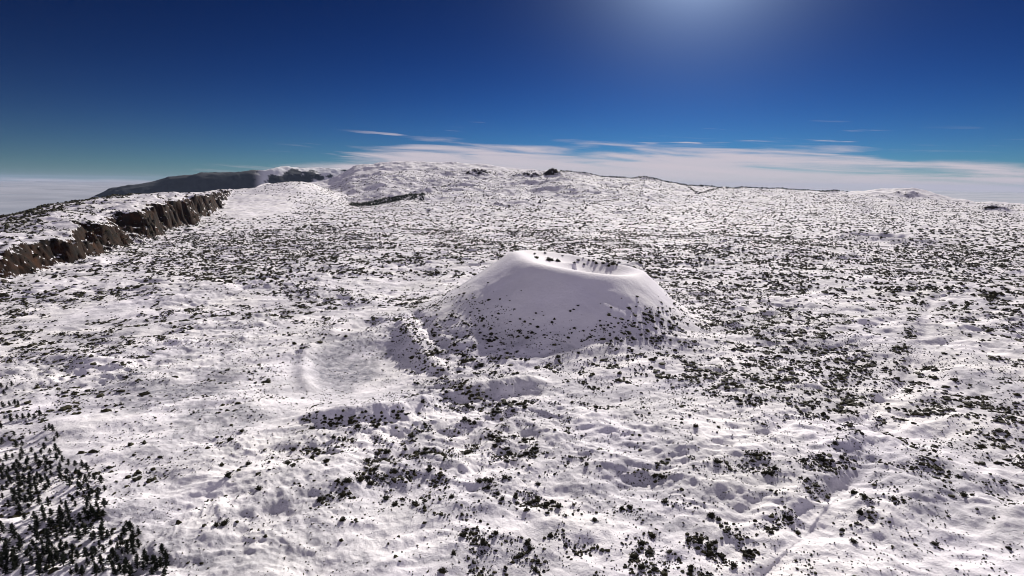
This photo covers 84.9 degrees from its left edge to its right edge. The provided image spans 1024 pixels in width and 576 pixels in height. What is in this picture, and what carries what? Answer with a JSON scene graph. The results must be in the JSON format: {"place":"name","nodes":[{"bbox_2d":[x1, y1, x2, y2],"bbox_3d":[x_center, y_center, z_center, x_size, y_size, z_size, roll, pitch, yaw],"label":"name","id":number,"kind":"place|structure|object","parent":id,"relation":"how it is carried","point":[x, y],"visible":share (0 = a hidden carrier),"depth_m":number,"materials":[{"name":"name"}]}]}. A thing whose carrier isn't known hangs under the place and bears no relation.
{"place":"outdoors","nodes":[
{"label":"outdoors","id":0,"kind":"place"},
{"bbox_2d":[95,166,347,196],"bbox_3d":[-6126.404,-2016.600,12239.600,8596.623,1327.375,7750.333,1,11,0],"label":"distant mountain","id":1,"kind":"structure","parent":0,"point":[203,181],"depth_m":11736.60,"materials":[{"name":"grey stone"}]},
{"bbox_2d":[0,161,1023,575],"bbox_3d":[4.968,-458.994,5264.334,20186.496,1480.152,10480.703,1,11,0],"label":"ground","id":2,"kind":"structure","parent":0,"point":[526,283],"depth_m":418.10,"materials":[{"name":"white snow"}]},
{"bbox_2d":[0,525,7,533],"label":"pine tree","id":3,"kind":"object","parent":2,"relation":"on","point":[2,528],"visible":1,"depth_m":239.11,"materials":[{"name":"green plant"}]},
{"bbox_2d":[0,542,10,551],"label":"pine tree","id":4,"kind":"object","parent":2,"relation":"on","point":[4,547],"visible":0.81,"depth_m":223.72,"materials":[{"name":"green plant"}]},
{"bbox_2d":[2,549,9,559],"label":"pine tree","id":5,"kind":"object","parent":2,"relation":"on","point":[5,553],"visible":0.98,"depth_m":219.40,"materials":[{"name":"green plant"}]},
{"bbox_2d":[2,564,11,574],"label":"pine tree","id":6,"kind":"object","parent":2,"relation":"on","point":[5,568],"visible":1,"depth_m":213.75,"materials":[{"name":"green plant"}]},
{"bbox_2d":[5,474,15,483],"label":"pine tree","id":7,"kind":"object","parent":2,"relation":"on","point":[10,479],"visible":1,"depth_m":279.75,"materials":[{"name":"green plant"}]},
{"bbox_2d":[8,551,13,561],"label":"pine tree","id":8,"kind":"object","parent":2,"relation":"on","point":[11,557],"visible":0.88,"depth_m":218.53,"materials":[{"name":"green plant"}]},
{"bbox_2d":[7,522,17,533],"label":"pine tree","id":9,"kind":"object","parent":2,"relation":"on","point":[11,526],"visible":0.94,"depth_m":239.66,"materials":[{"name":"green plant"}]},
{"bbox_2d":[8,529,18,539],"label":"pine tree","id":10,"kind":"object","parent":2,"relation":"on","point":[14,533],"visible":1,"depth_m":236.77,"materials":[{"name":"green plant"}]},
{"bbox_2d":[9,561,17,570],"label":"pine tree","id":11,"kind":"object","parent":2,"relation":"on","point":[14,564],"visible":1,"depth_m":214.66,"materials":[{"name":"green plant"}]},
{"bbox_2d":[9,545,17,556],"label":"pine tree","id":12,"kind":"object","parent":2,"relation":"on","point":[13,549],"visible":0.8,"depth_m":220.86,"materials":[{"name":"green plant"}]},
{"bbox_2d":[10,488,20,495],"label":"pine tree","id":13,"kind":"object","parent":2,"relation":"on","point":[14,492],"visible":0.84,"depth_m":265.80,"materials":[{"name":"green plant"}]},
{"bbox_2d":[12,439,20,447],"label":"pine tree","id":14,"kind":"object","parent":2,"relation":"on","point":[15,445],"visible":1,"depth_m":319.21,"materials":[{"name":"green plant"}]},
{"bbox_2d":[12,555,21,565],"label":"pine tree","id":15,"kind":"object","parent":2,"relation":"on","point":[16,559],"visible":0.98,"depth_m":216.82,"materials":[{"name":"green plant"}]},
{"bbox_2d":[15,542,22,551],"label":"pine tree","id":16,"kind":"object","parent":2,"relation":"on","point":[18,547],"visible":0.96,"depth_m":224.65,"materials":[{"name":"green plant"}]},
{"bbox_2d":[16,475,23,485],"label":"pine tree","id":17,"kind":"object","parent":2,"relation":"on","point":[19,482],"visible":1,"depth_m":279.75,"materials":[{"name":"green plant"}]},
{"bbox_2d":[16,492,23,501],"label":"pine tree","id":18,"kind":"object","parent":2,"relation":"on","point":[19,496],"visible":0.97,"depth_m":262.95,"materials":[{"name":"green plant"}]},
{"bbox_2d":[15,535,25,544],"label":"pine tree","id":19,"kind":"object","parent":2,"relation":"on","point":[20,541],"visible":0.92,"depth_m":231.01,"materials":[{"name":"green plant"}]},
{"bbox_2d":[22,549,32,557],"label":"pine tree","id":20,"kind":"object","parent":2,"relation":"on","point":[26,552],"visible":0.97,"depth_m":221.13,"materials":[{"name":"green plant"}]},
{"bbox_2d":[25,555,34,565],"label":"pine tree","id":21,"kind":"object","parent":2,"relation":"on","point":[30,560],"visible":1,"depth_m":215.95,"materials":[{"name":"green plant"}]},
{"bbox_2d":[26,493,35,502],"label":"pine tree","id":22,"kind":"object","parent":2,"relation":"on","point":[30,496],"visible":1,"depth_m":263.01,"materials":[{"name":"green plant"}]},
{"bbox_2d":[32,519,40,528],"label":"pine tree","id":23,"kind":"object","parent":2,"relation":"on","point":[35,523],"visible":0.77,"depth_m":242.73,"materials":[{"name":"green plant"}]},
{"bbox_2d":[36,495,41,504],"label":"pine tree","id":24,"kind":"object","parent":2,"relation":"on","point":[39,500],"visible":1,"depth_m":262.44,"materials":[{"name":"green plant"}]},
{"bbox_2d":[35,565,43,575],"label":"pine tree","id":25,"kind":"object","parent":2,"relation":"on","point":[39,568],"visible":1,"depth_m":210.35,"materials":[{"name":"green plant"}]},
{"bbox_2d":[37,474,43,483],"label":"pine tree","id":26,"kind":"object","parent":2,"relation":"on","point":[41,479],"visible":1,"depth_m":280.25,"materials":[{"name":"green plant"}]},
{"bbox_2d":[37,553,44,561],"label":"pine tree","id":27,"kind":"object","parent":2,"relation":"on","point":[39,555],"visible":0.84,"depth_m":217.33,"materials":[{"name":"green plant"}]},
{"bbox_2d":[39,545,46,555],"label":"pine tree","id":28,"kind":"object","parent":2,"relation":"on","point":[43,550],"visible":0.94,"depth_m":221.66,"materials":[{"name":"green plant"}]},
{"bbox_2d":[39,513,46,521],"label":"pine tree","id":29,"kind":"object","parent":2,"relation":"on","point":[44,517],"visible":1,"depth_m":245.73,"materials":[{"name":"green plant"}]},
{"bbox_2d":[41,528,52,538],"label":"pine tree","id":30,"kind":"object","parent":2,"relation":"on","point":[47,532],"visible":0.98,"depth_m":231.29,"materials":[{"name":"green plant"}]},
{"bbox_2d":[44,496,50,505],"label":"pine tree","id":31,"kind":"object","parent":2,"relation":"on","point":[47,501],"visible":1,"depth_m":261.29,"materials":[{"name":"green plant"}]},
{"bbox_2d":[44,556,50,564],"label":"pine tree","id":32,"kind":"object","parent":2,"relation":"on","point":[48,560],"visible":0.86,"depth_m":217.53,"materials":[{"name":"green plant"}]},
{"bbox_2d":[44,546,53,554],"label":"pine tree","id":33,"kind":"object","parent":2,"relation":"on","point":[48,549],"visible":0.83,"depth_m":222.58,"materials":[{"name":"green plant"}]},
{"bbox_2d":[44,538,53,545],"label":"pine tree","id":34,"kind":"object","parent":2,"relation":"on","point":[48,541],"visible":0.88,"depth_m":227.54,"materials":[{"name":"green plant"}]},
{"bbox_2d":[45,517,54,528],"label":"pine tree","id":35,"kind":"object","parent":2,"relation":"on","point":[49,522],"visible":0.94,"depth_m":242.28,"materials":[{"name":"green plant"}]},
{"bbox_2d":[50,559,55,567],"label":"pine tree","id":36,"kind":"object","parent":2,"relation":"on","point":[52,562],"visible":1,"depth_m":214.96,"materials":[{"name":"green plant"}]},
{"bbox_2d":[53,552,59,562],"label":"pine tree","id":37,"kind":"object","parent":2,"relation":"on","point":[56,556],"visible":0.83,"depth_m":219.87,"materials":[{"name":"green plant"}]},
{"bbox_2d":[53,516,62,524],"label":"pine tree","id":38,"kind":"object","parent":2,"relation":"on","point":[58,520],"visible":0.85,"depth_m":243.74,"materials":[{"name":"green plant"}]},
{"bbox_2d":[55,507,62,516],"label":"pine tree","id":39,"kind":"object","parent":2,"relation":"on","point":[60,510],"visible":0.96,"depth_m":248.35,"materials":[{"name":"green plant"}]},
{"bbox_2d":[57,542,64,551],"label":"pine tree","id":40,"kind":"object","parent":2,"relation":"on","point":[60,547],"visible":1,"depth_m":225.48,"materials":[{"name":"green plant"}]},
{"bbox_2d":[57,470,64,479],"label":"pine tree","id":41,"kind":"object","parent":2,"relation":"on","point":[60,475],"visible":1,"depth_m":283.60,"materials":[{"name":"green plant"}]},
{"bbox_2d":[58,528,65,536],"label":"pine tree","id":42,"kind":"object","parent":2,"relation":"on","point":[61,532],"visible":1,"depth_m":233.62,"materials":[{"name":"green plant"}]},
{"bbox_2d":[58,553,68,565],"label":"pine tree","id":43,"kind":"object","parent":2,"relation":"on","point":[62,560],"visible":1,"depth_m":216.04,"materials":[{"name":"green plant"}]},
{"bbox_2d":[62,520,69,529],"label":"pine tree","id":44,"kind":"object","parent":2,"relation":"on","point":[66,524],"visible":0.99,"depth_m":239.44,"materials":[{"name":"green plant"}]},
{"bbox_2d":[63,540,69,550],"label":"pine tree","id":45,"kind":"object","parent":2,"relation":"on","point":[66,545],"visible":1,"depth_m":226.34,"materials":[{"name":"green plant"}]},
{"bbox_2d":[63,505,71,513],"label":"pine tree","id":46,"kind":"object","parent":2,"relation":"on","point":[67,510],"visible":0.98,"depth_m":250.35,"materials":[{"name":"green plant"}]},
{"bbox_2d":[64,513,72,522],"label":"pine tree","id":47,"kind":"object","parent":2,"relation":"on","point":[69,518],"visible":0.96,"depth_m":245.27,"materials":[{"name":"green plant"}]},
{"bbox_2d":[66,476,72,485],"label":"pine tree","id":48,"kind":"object","parent":2,"relation":"on","point":[70,482],"visible":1,"depth_m":275.38,"materials":[{"name":"green plant"}]},
{"bbox_2d":[67,543,75,553],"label":"pine tree","id":49,"kind":"object","parent":2,"relation":"on","point":[72,548],"visible":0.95,"depth_m":224.76,"materials":[{"name":"green plant"}]},
{"bbox_2d":[72,564,78,573],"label":"pine tree","id":50,"kind":"object","parent":2,"relation":"on","point":[76,568],"visible":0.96,"depth_m":213.40,"materials":[{"name":"green plant"}]},
{"bbox_2d":[73,549,81,558],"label":"pine tree","id":51,"kind":"object","parent":2,"relation":"on","point":[77,553],"visible":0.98,"depth_m":220.84,"materials":[{"name":"green plant"}]},
{"bbox_2d":[75,472,82,480],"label":"pine tree","id":52,"kind":"object","parent":2,"relation":"on","point":[79,477],"visible":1,"depth_m":281.10,"materials":[{"name":"green plant"}]},
{"bbox_2d":[74,528,84,539],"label":"pine tree","id":53,"kind":"object","parent":2,"relation":"on","point":[77,534],"visible":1,"depth_m":232.44,"materials":[{"name":"green plant"}]},
{"bbox_2d":[76,512,83,522],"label":"pine tree","id":54,"kind":"object","parent":2,"relation":"on","point":[79,516],"visible":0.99,"depth_m":245.70,"materials":[{"name":"green plant"}]},
{"bbox_2d":[76,482,84,490],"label":"pine tree","id":55,"kind":"object","parent":2,"relation":"on","point":[79,485],"visible":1,"depth_m":272.57,"materials":[{"name":"green plant"}]},
{"bbox_2d":[76,568,85,575],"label":"pine tree","id":56,"kind":"object","parent":2,"relation":"on","point":[81,571],"visible":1,"depth_m":211.42,"materials":[{"name":"green plant"}]},
{"bbox_2d":[80,547,88,557],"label":"pine tree","id":57,"kind":"object","parent":2,"relation":"on","point":[84,550],"visible":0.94,"depth_m":220.56,"materials":[{"name":"green plant"}]},
{"bbox_2d":[81,526,88,534],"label":"pine tree","id":58,"kind":"object","parent":2,"relation":"on","point":[85,531],"visible":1,"depth_m":235.65,"materials":[{"name":"green plant"}]},
{"bbox_2d":[81,474,89,483],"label":"pine tree","id":59,"kind":"object","parent":2,"relation":"on","point":[85,479],"visible":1,"depth_m":279.01,"materials":[{"name":"green plant"}]},
{"bbox_2d":[82,510,91,521],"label":"pine tree","id":60,"kind":"object","parent":2,"relation":"on","point":[88,516],"visible":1,"depth_m":247.27,"materials":[{"name":"green plant"}]},
{"bbox_2d":[86,491,92,500],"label":"pine tree","id":61,"kind":"object","parent":2,"relation":"on","point":[89,495],"visible":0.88,"depth_m":263.11,"materials":[{"name":"green plant"}]},
{"bbox_2d":[87,546,96,557],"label":"pine tree","id":62,"kind":"object","parent":2,"relation":"on","point":[91,551],"visible":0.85,"depth_m":220.73,"materials":[{"name":"green plant"}]},
{"bbox_2d":[90,507,98,516],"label":"pine tree","id":63,"kind":"object","parent":2,"relation":"on","point":[93,512],"visible":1,"depth_m":248.77,"materials":[{"name":"green plant"}]},
{"bbox_2d":[91,563,101,575],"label":"pine tree","id":64,"kind":"object","parent":2,"relation":"on","point":[95,570],"visible":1,"depth_m":211.68,"materials":[{"name":"green plant"}]},
{"bbox_2d":[96,475,103,483],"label":"pine tree","id":65,"kind":"object","parent":2,"relation":"on","point":[100,477],"visible":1,"depth_m":278.61,"materials":[{"name":"green plant"}]},
{"bbox_2d":[96,554,105,565],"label":"pine tree","id":66,"kind":"object","parent":2,"relation":"on","point":[100,558],"visible":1,"depth_m":215.67,"materials":[{"name":"green plant"}]},
{"bbox_2d":[96,530,106,540],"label":"pine tree","id":67,"kind":"object","parent":2,"relation":"on","point":[101,535],"visible":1,"depth_m":233.48,"materials":[{"name":"green plant"}]},
{"bbox_2d":[99,498,108,507],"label":"pine tree","id":68,"kind":"object","parent":2,"relation":"on","point":[104,502],"visible":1,"depth_m":254.15,"materials":[{"name":"green plant"}]},
{"bbox_2d":[105,554,114,561],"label":"pine tree","id":69,"kind":"object","parent":2,"relation":"on","point":[109,558],"visible":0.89,"depth_m":218.86,"materials":[{"name":"green plant"}]},
{"bbox_2d":[108,547,115,557],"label":"pine tree","id":70,"kind":"object","parent":2,"relation":"on","point":[112,552],"visible":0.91,"depth_m":222.87,"materials":[{"name":"green plant"}]},
{"bbox_2d":[111,565,118,574],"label":"pine tree","id":71,"kind":"object","parent":2,"relation":"on","point":[114,570],"visible":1,"depth_m":213.13,"materials":[{"name":"green plant"}]},
{"bbox_2d":[118,537,126,545],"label":"pine tree","id":72,"kind":"object","parent":2,"relation":"on","point":[121,540],"visible":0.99,"depth_m":231.22,"materials":[{"name":"green plant"}]},
{"bbox_2d":[120,526,127,536],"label":"pine tree","id":73,"kind":"object","parent":2,"relation":"on","point":[123,531],"visible":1,"depth_m":239.49,"materials":[{"name":"green plant"}]},
{"bbox_2d":[121,559,131,570],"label":"pine tree","id":74,"kind":"object","parent":2,"relation":"on","point":[125,562],"visible":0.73,"depth_m":216.69,"materials":[{"name":"green plant"}]},
{"bbox_2d":[126,520,133,531],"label":"pine tree","id":75,"kind":"object","parent":2,"relation":"on","point":[130,526],"visible":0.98,"depth_m":241.72,"materials":[{"name":"green plant"}]},
{"bbox_2d":[125,564,137,575],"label":"pine tree","id":76,"kind":"object","parent":2,"relation":"on","point":[130,568],"visible":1,"depth_m":212.21,"materials":[{"name":"green plant"}]},
{"bbox_2d":[128,533,135,543],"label":"pine tree","id":77,"kind":"object","parent":2,"relation":"on","point":[132,536],"visible":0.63,"depth_m":232.97,"materials":[{"name":"green plant"}]},
{"bbox_2d":[129,539,135,548],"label":"pine tree","id":78,"kind":"object","parent":2,"relation":"on","point":[132,542],"visible":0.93,"depth_m":229.21,"materials":[{"name":"green plant"}]},
{"bbox_2d":[134,558,141,568],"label":"pine tree","id":79,"kind":"object","parent":2,"relation":"on","point":[136,562],"visible":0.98,"depth_m":216.38,"materials":[{"name":"green plant"}]},
{"bbox_2d":[134,539,142,548],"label":"pine tree","id":80,"kind":"object","parent":2,"relation":"on","point":[137,541],"visible":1,"depth_m":229.57,"materials":[{"name":"green plant"}]},
{"bbox_2d":[139,561,147,569],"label":"pine tree","id":81,"kind":"object","parent":2,"relation":"on","point":[143,566],"visible":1,"depth_m":215.67,"materials":[{"name":"green plant"}]},
{"bbox_2d":[140,548,146,559],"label":"pine tree","id":82,"kind":"object","parent":2,"relation":"on","point":[143,552],"visible":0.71,"depth_m":222.35,"materials":[{"name":"green plant"}]},
{"bbox_2d":[143,554,149,564],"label":"pine tree","id":83,"kind":"object","parent":2,"relation":"on","point":[146,559],"visible":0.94,"depth_m":219.01,"materials":[{"name":"green plant"}]},
{"bbox_2d":[149,554,157,564],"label":"pine tree","id":84,"kind":"object","parent":2,"relation":"on","point":[153,557],"visible":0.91,"depth_m":218.44,"materials":[{"name":"green plant"}]},
{"bbox_2d":[157,556,163,567],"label":"pine tree","id":85,"kind":"object","parent":2,"relation":"on","point":[160,560],"visible":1,"depth_m":217.60,"materials":[{"name":"green plant"}]},
{"bbox_2d":[158,543,166,553],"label":"pine tree","id":86,"kind":"object","parent":2,"relation":"on","point":[161,548],"visible":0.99,"depth_m":223.95,"materials":[{"name":"green plant"}]},
{"bbox_2d":[162,550,169,558],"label":"pine tree","id":87,"kind":"object","parent":2,"relation":"on","point":[164,555],"visible":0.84,"depth_m":221.58,"materials":[{"name":"green plant"}]},
{"bbox_2d":[162,557,170,568],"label":"pine tree","id":88,"kind":"object","parent":2,"relation":"on","point":[166,562],"visible":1,"depth_m":217.58,"materials":[{"name":"green plant"}]},
{"bbox_2d":[220,518,229,526],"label":"shrub","id":89,"kind":"object","parent":2,"relation":"on","point":[224,523],"visible":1,"depth_m":243.11,"materials":[{"name":"green plant"}]},
{"bbox_2d":[342,476,351,482],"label":"shrub","id":90,"kind":"object","parent":2,"relation":"on","point":[346,480],"visible":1,"depth_m":280.04,"materials":[{"name":"green plant"}]},
{"bbox_2d":[348,192,424,205],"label":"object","id":91,"kind":"object","parent":2,"relation":"on","point":[381,201],"visible":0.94,"depth_m":3538.08,"materials":[{"name":"stone"}]},
{"bbox_2d":[437,567,447,573],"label":"shrub","id":92,"kind":"object","parent":2,"relation":"on","point":[443,570],"visible":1,"depth_m":218.74,"materials":[{"name":"green plant"}]},
{"bbox_2d":[480,538,488,546],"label":"shrub","id":93,"kind":"object","parent":2,"relation":"on","point":[483,542],"visible":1,"depth_m":235.54,"materials":[{"name":"green plant"}]},
{"bbox_2d":[0,168,1023,575],"bbox_3d":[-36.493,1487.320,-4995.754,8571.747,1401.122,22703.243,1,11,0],"label":"shrubs","id":94,"kind":"object","parent":2,"relation":"on","point":[428,352],"visible":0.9,"depth_m":619.13,"materials":[{"name":"green plant"}]},
{"bbox_2d":[629,550,638,558],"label":"shrub","id":95,"kind":"object","parent":2,"relation":"on","point":[634,555],"visible":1,"depth_m":232.18,"materials":[{"name":"green plant"}]},
{"bbox_2d":[637,563,645,569],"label":"shrub","id":96,"kind":"object","parent":2,"relation":"on","point":[641,566],"visible":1,"depth_m":224.91,"materials":[{"name":"green plant"}]},
{"bbox_2d":[644,548,654,554],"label":"shrub","id":97,"kind":"object","parent":2,"relation":"on","point":[650,551],"visible":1,"depth_m":235.07,"materials":[{"name":"green plant"}]},
{"bbox_2d":[695,537,703,544],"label":"shrub","id":98,"kind":"object","parent":2,"relation":"on","point":[699,540],"visible":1,"depth_m":239.42,"materials":[{"name":"green plant"}]},
{"bbox_2d":[560,170,847,191],"bbox_3d":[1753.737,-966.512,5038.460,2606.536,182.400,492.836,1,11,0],"label":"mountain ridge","id":99,"kind":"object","parent":2,"relation":"on","point":[703,185],"visible":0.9,"depth_m":4995.52,"materials":[{"name":"snow"}]},
{"bbox_2d":[707,512,715,519],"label":"shrub","id":100,"kind":"object","parent":2,"relation":"on","point":[711,515],"visible":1,"depth_m":257.65,"materials":[{"name":"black plant"}]},
{"bbox_2d":[728,561,737,568],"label":"shrub","id":101,"kind":"object","parent":2,"relation":"on","point":[733,564],"visible":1,"depth_m":225.21,"materials":[{"name":"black plant"}]},
{"bbox_2d":[744,549,754,554],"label":"shrub","id":102,"kind":"object","parent":2,"relation":"on","point":[749,551],"visible":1,"depth_m":233.51,"materials":[{"name":"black plant"}]},
{"bbox_2d":[958,491,968,496],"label":"shrub","id":103,"kind":"object","parent":2,"relation":"on","point":[962,493],"visible":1,"depth_m":273.31,"materials":[{"name":"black plant"}]},
{"bbox_2d":[0,181,1023,214],"bbox_3d":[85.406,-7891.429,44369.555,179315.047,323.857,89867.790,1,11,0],"label":"cloud","id":104,"kind":"structure","parent":0,"point":[17,196],"depth_m":17484.18,"materials":[{"name":"white"}]},
{"bbox_2d":[0,0,1023,191],"label":"sky","id":105,"kind":"structure","parent":0,"point":[928,95],"materials":[{"name":"blue"}]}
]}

